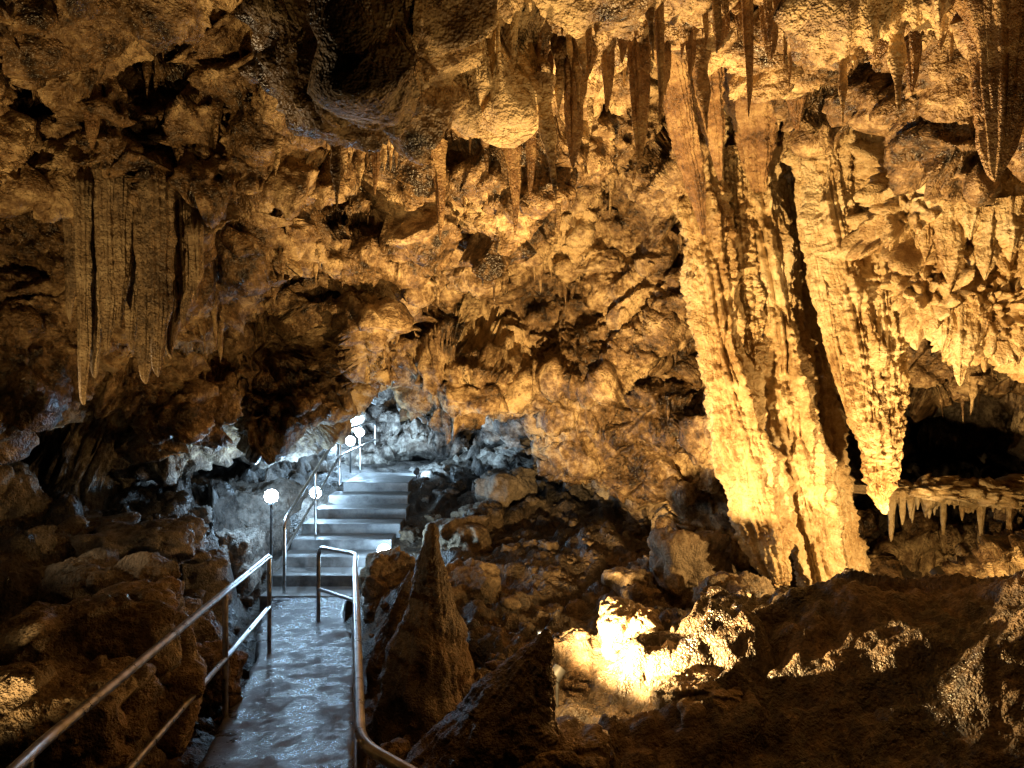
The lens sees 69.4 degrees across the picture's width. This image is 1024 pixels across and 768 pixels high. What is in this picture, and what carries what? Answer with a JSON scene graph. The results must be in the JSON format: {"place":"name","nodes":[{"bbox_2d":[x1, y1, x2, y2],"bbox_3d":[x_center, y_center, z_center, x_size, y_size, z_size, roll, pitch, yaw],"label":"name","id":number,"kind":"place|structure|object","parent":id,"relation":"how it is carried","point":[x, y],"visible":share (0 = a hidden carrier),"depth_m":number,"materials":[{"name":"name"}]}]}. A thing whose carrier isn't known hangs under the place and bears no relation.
{"place":"outdoors","nodes":[
{"label":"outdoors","id":0,"kind":"place"},
{"bbox_2d":[0,0,1023,579],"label":"cave ceiling","id":1,"kind":"structure","parent":0,"point":[414,82],"depth_m":7.26,"materials":[{"name":"stone"}]},
{"bbox_2d":[62,148,203,404],"bbox_3d":[-3.062,-1.152,5.989,1.086,2.608,1.865,0,0,-37],"label":"flowstone curtain","id":2,"kind":"object","parent":1,"relation":"hanging from","point":[144,264],"visible":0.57,"depth_m":5.33,"materials":[{"name":"brown stone"}]},
{"bbox_2d":[18,322,422,421],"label":"lip stalactites","id":3,"kind":"object","parent":1,"relation":"attached to","point":[127,371],"visible":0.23,"depth_m":7.42,"materials":[{"name":"stone"}]},
{"bbox_2d":[30,7,994,446],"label":"stalactites","id":4,"kind":"object","parent":1,"relation":"attached to","point":[564,47],"visible":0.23,"depth_m":4.89,"materials":[{"name":"stone"}]},
{"bbox_2d":[83,0,1023,239],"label":"stalactite","id":5,"kind":"object","parent":1,"relation":"hanging from","point":[992,34],"visible":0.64,"depth_m":4.00},
{"bbox_2d":[654,50,806,234],"bbox_3d":[2.015,-2.445,6.622,1.268,1.830,3.662,0,0,20],"label":"flowstone curtain","id":6,"kind":"object","parent":1,"relation":"hanging from","point":[756,131],"visible":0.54,"depth_m":7.08,"materials":[{"name":"beige stone"}]},
{"bbox_2d":[661,98,871,590],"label":"flowstone column","id":7,"kind":"structure","parent":1,"relation":"attached to","point":[786,479],"depth_m":8.45,"materials":[{"name":"beige stone"}]},
{"bbox_2d":[781,128,909,513],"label":"large stalactite","id":8,"kind":"structure","parent":1,"relation":"attached to","point":[865,344],"depth_m":7.75},
{"bbox_2d":[836,139,1023,382],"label":"hanging rock","id":9,"kind":"object","parent":1,"relation":"hanging from","point":[886,225],"visible":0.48,"depth_m":7.03,"materials":[{"name":"beige stone"}]},
{"bbox_2d":[853,473,1023,541],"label":"rock shelf","id":10,"kind":"object","parent":1,"relation":"attached to","point":[928,492],"visible":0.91,"depth_m":9.66,"materials":[{"name":"beige stone"}]},
{"bbox_2d":[909,195,1023,385],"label":"stalactite cluster","id":11,"kind":"object","parent":1,"relation":"hanging from","point":[1000,221],"visible":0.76,"depth_m":6.68,"materials":[{"name":"beige stone"}]},
{"bbox_2d":[0,443,1023,767],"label":"ground","id":12,"kind":"structure","parent":0,"point":[852,669],"depth_m":5.71,"materials":[{"name":"brown stone"}]},
{"bbox_2d":[0,461,53,527],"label":"boulder","id":13,"kind":"object","parent":12,"relation":"on","point":[24,497],"visible":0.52,"depth_m":7.35,"materials":[{"name":"stone"}]},
{"bbox_2d":[16,514,88,559],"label":"boulder","id":14,"kind":"object","parent":12,"relation":"on","point":[50,537],"visible":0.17,"depth_m":7.07,"materials":[{"name":"stone"}]},
{"bbox_2d":[0,654,165,767],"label":"boulder","id":15,"kind":"object","parent":12,"relation":"on","point":[38,699],"visible":0.88,"depth_m":3.86,"materials":[{"name":"stone"}]},
{"bbox_2d":[48,509,140,534],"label":"boulder","id":16,"kind":"object","parent":12,"relation":"on","point":[95,518],"visible":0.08,"depth_m":8.00,"materials":[{"name":"stone"}]},
{"bbox_2d":[0,576,206,759],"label":"boulder","id":17,"kind":"object","parent":12,"relation":"on","point":[136,619],"visible":0.54,"depth_m":4.63,"materials":[{"name":"stone"}]},
{"bbox_2d":[37,547,184,608],"bbox_3d":[-3.356,1.789,6.235,1.095,0.754,1.066,0,0,-33],"label":"boulder","id":18,"kind":"object","parent":12,"relation":"on","point":[91,573],"visible":0.45,"depth_m":5.98,"materials":[{"name":"stone"}]},
{"bbox_2d":[70,514,211,564],"bbox_3d":[-3.734,1.669,7.588,1.216,0.556,1.147,0,0,-16],"label":"boulder","id":19,"kind":"object","parent":12,"relation":"on","point":[181,540],"visible":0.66,"depth_m":7.26,"materials":[{"name":"stone"}]},
{"bbox_2d":[176,596,219,643],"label":"boulder","id":20,"kind":"object","parent":12,"relation":"on","point":[206,628],"visible":0.12,"depth_m":6.53,"materials":[{"name":"stone"}]},
{"bbox_2d":[179,548,232,624],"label":"boulder","id":21,"kind":"object","parent":12,"relation":"on","point":[210,577],"visible":0.19,"depth_m":7.95,"materials":[{"name":"stone"}]},
{"bbox_2d":[196,640,248,718],"bbox_3d":[-2.405,2.327,5.817,0.594,0.535,0.535,0,0,0],"label":"boulder","id":22,"kind":"object","parent":12,"relation":"on","point":[210,653],"visible":0.49,"depth_m":5.72,"materials":[{"name":"stone"}]},
{"bbox_2d":[214,527,266,594],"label":"boulder","id":23,"kind":"object","parent":12,"relation":"on","point":[242,546],"visible":0.45,"depth_m":9.66,"materials":[{"name":"stone"}]},
{"bbox_2d":[228,477,308,553],"bbox_3d":[-3.959,2.038,11.232,1.287,1.280,1.309,0,0,44],"label":"boulder","id":24,"kind":"object","parent":12,"relation":"on","point":[254,510],"visible":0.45,"depth_m":10.94,"materials":[{"name":"stone"}]},
{"bbox_2d":[197,597,353,767],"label":"walkway","id":25,"kind":"structure","parent":12,"relation":"on","point":[293,708],"depth_m":5.86,"materials":[{"name":"concrete"}]},
{"bbox_2d":[6,554,271,767],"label":"handrail","id":26,"kind":"object","parent":25,"relation":"on","point":[31,753],"visible":0.94,"depth_m":4.35,"materials":[{"name":"silver metal"}]},
{"bbox_2d":[316,546,416,767],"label":"handrail","id":27,"kind":"object","parent":25,"relation":"on","point":[365,745],"visible":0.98,"depth_m":3.63,"materials":[{"name":"silver metal"}]},
{"bbox_2d":[310,487,321,499],"bbox_3d":[-3.180,1.985,12.000,0.173,0.630,0.177,0,0,0],"label":"path lamp","id":28,"kind":"object","parent":12,"relation":"on","point":[312,492],"visible":0.37,"depth_m":11.95,"materials":[{"name":"white"}]},
{"bbox_2d":[303,445,338,473],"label":"boulder","id":29,"kind":"object","parent":12,"relation":"on","point":[311,462],"visible":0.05,"depth_m":13.81,"materials":[{"name":"stone"}]},
{"bbox_2d":[259,473,418,612],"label":"staircase","id":30,"kind":"structure","parent":12,"relation":"on","point":[362,516],"depth_m":11.39,"materials":[{"name":"concrete"}]},
{"bbox_2d":[264,489,277,585],"bbox_3d":[-3.220,2.055,9.900,0.173,1.290,0.177,0,0,0],"label":"path lamp","id":31,"kind":"object","parent":30,"relation":"on","point":[271,496],"visible":0.91,"depth_m":9.88,"materials":[{"name":"white"}]},
{"bbox_2d":[282,420,375,592],"bbox_3d":[-3.000,1.764,12.975,0.048,1.972,6.497,0,0,0],"label":"handrail","id":32,"kind":"object","parent":30,"relation":"on","point":[292,507],"visible":0.85,"depth_m":11.28,"materials":[{"name":"silver metal"}]},
{"bbox_2d":[346,436,354,472],"bbox_3d":[-3.120,1.405,14.300,0.173,0.790,0.177,0,0,0],"label":"path lamp","id":33,"kind":"object","parent":12,"relation":"on","point":[350,441],"visible":0.88,"depth_m":14.25,"materials":[{"name":"white"}]},
{"bbox_2d":[355,428,363,437],"bbox_3d":[-3.150,1.405,15.300,0.173,0.990,0.177,0,0,0],"label":"path lamp","id":34,"kind":"object","parent":12,"relation":"on","point":[357,432],"visible":0.51,"depth_m":15.25,"materials":[{"name":"white"}]},
{"bbox_2d":[377,544,389,551],"bbox_3d":[-1.800,2.500,10.400,0.173,0.500,0.177,0,0,0],"label":"path lamp","id":35,"kind":"object","parent":12,"relation":"on","point":[383,547],"visible":0.22,"depth_m":10.35,"materials":[{"name":"white"}]},
{"bbox_2d":[359,545,415,604],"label":"boulder","id":36,"kind":"object","parent":12,"relation":"on","point":[383,572],"visible":0.66,"depth_m":8.96,"materials":[{"name":"stone"}]},
{"bbox_2d":[366,570,413,697],"bbox_3d":[-1.058,2.442,7.220,0.694,1.265,0.794,0,0,0],"label":"stalagmite","id":37,"kind":"object","parent":12,"relation":"on","point":[396,610],"visible":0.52,"depth_m":7.08,"materials":[{"name":"stone"}]},
{"bbox_2d":[36,455,792,759],"bbox_3d":[-0.571,1.833,9.544,12.195,2.618,11.250,0,0,0],"label":"rubble","id":38,"kind":"object","parent":12,"relation":"on","point":[635,593],"visible":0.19,"depth_m":8.95,"materials":[{"name":"stone"}]},
{"bbox_2d":[413,467,419,477],"bbox_3d":[-1.741,1.730,13.487,0.117,0.417,0.131,0,0,0],"label":"floodlight","id":39,"kind":"object","parent":12,"relation":"on","point":[416,470],"visible":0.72,"depth_m":13.45,"materials":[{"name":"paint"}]},
{"bbox_2d":[366,523,475,745],"bbox_3d":[-0.690,2.070,5.950,1.156,1.906,1.067,0,0,0],"label":"stalagmite","id":40,"kind":"object","parent":12,"relation":"on","point":[428,663],"visible":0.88,"depth_m":5.75,"materials":[{"name":"stone"}]},
{"bbox_2d":[409,461,466,482],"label":"boulder","id":41,"kind":"object","parent":12,"relation":"on","point":[442,470],"visible":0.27,"depth_m":14.52,"materials":[{"name":"stone"}]},
{"bbox_2d":[421,513,492,553],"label":"boulder","id":42,"kind":"object","parent":12,"relation":"on","point":[466,532],"visible":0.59,"depth_m":10.71,"materials":[{"name":"stone"}]},
{"bbox_2d":[445,558,501,605],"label":"boulder","id":43,"kind":"object","parent":12,"relation":"on","point":[471,579],"visible":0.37,"depth_m":8.54,"materials":[{"name":"stone"}]},
{"bbox_2d":[450,500,504,534],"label":"boulder","id":44,"kind":"object","parent":12,"relation":"on","point":[495,510],"visible":0.52,"depth_m":11.76,"materials":[{"name":"stone"}]},
{"bbox_2d":[404,629,561,767],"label":"boulder","id":45,"kind":"object","parent":12,"relation":"on","point":[502,715],"visible":0.98,"depth_m":4.51,"materials":[{"name":"stone"}]},
{"bbox_2d":[474,467,537,506],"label":"boulder","id":46,"kind":"object","parent":12,"relation":"on","point":[504,487],"visible":0.94,"depth_m":12.51,"materials":[{"name":"stone"}]},
{"bbox_2d":[553,664,566,706],"bbox_3d":[0.348,2.372,5.702,0.146,0.423,0.110,0,0,-34],"label":"floodlight","id":47,"kind":"object","parent":12,"relation":"on","point":[560,672],"visible":0.71,"depth_m":5.67,"materials":[{"name":"paint"}]},
{"bbox_2d":[517,715,610,767],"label":"boulder","id":48,"kind":"object","parent":12,"relation":"on","point":[579,744],"visible":0.65,"depth_m":4.51,"materials":[{"name":"stone"}]},
{"bbox_2d":[601,565,652,596],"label":"boulder","id":49,"kind":"object","parent":12,"relation":"on","point":[616,579],"visible":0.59,"depth_m":8.62,"materials":[{"name":"stone"}]},
{"bbox_2d":[597,596,663,661],"bbox_3d":[1.065,2.257,6.587,0.633,0.615,0.693,0,0,0],"label":"boulder","id":50,"kind":"object","parent":12,"relation":"on","point":[620,620],"visible":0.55,"depth_m":6.37,"materials":[{"name":"stone"}]},
{"bbox_2d":[626,555,656,586],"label":"boulder","id":51,"kind":"object","parent":12,"relation":"on","point":[643,563],"visible":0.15,"depth_m":9.34,"materials":[{"name":"stone"}]},
{"bbox_2d":[647,640,675,653],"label":"boulder","id":52,"kind":"object","parent":12,"relation":"on","point":[666,643],"visible":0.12,"depth_m":6.11,"materials":[{"name":"stone"}]},
{"bbox_2d":[647,526,734,609],"bbox_3d":[2.186,2.239,8.979,0.999,1.080,0.788,0,0,-15],"label":"boulder","id":53,"kind":"object","parent":12,"relation":"on","point":[682,563],"visible":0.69,"depth_m":8.70,"materials":[{"name":"stone"}]},
{"bbox_2d":[645,663,757,727],"bbox_3d":[1.376,2.317,5.386,0.720,0.422,0.770,0,0,-16],"label":"boulder","id":54,"kind":"object","parent":12,"relation":"on","point":[683,688],"visible":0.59,"depth_m":5.22,"materials":[{"name":"stone"}]},
{"bbox_2d":[692,570,774,603],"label":"boulder","id":55,"kind":"object","parent":12,"relation":"on","point":[730,582],"visible":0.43,"depth_m":7.92,"materials":[{"name":"stone"}]},
{"bbox_2d":[929,566,946,574],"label":"boulder","id":56,"kind":"object","parent":12,"relation":"on","point":[938,570],"visible":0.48,"depth_m":7.00,"materials":[{"name":"stone"}]}
]}

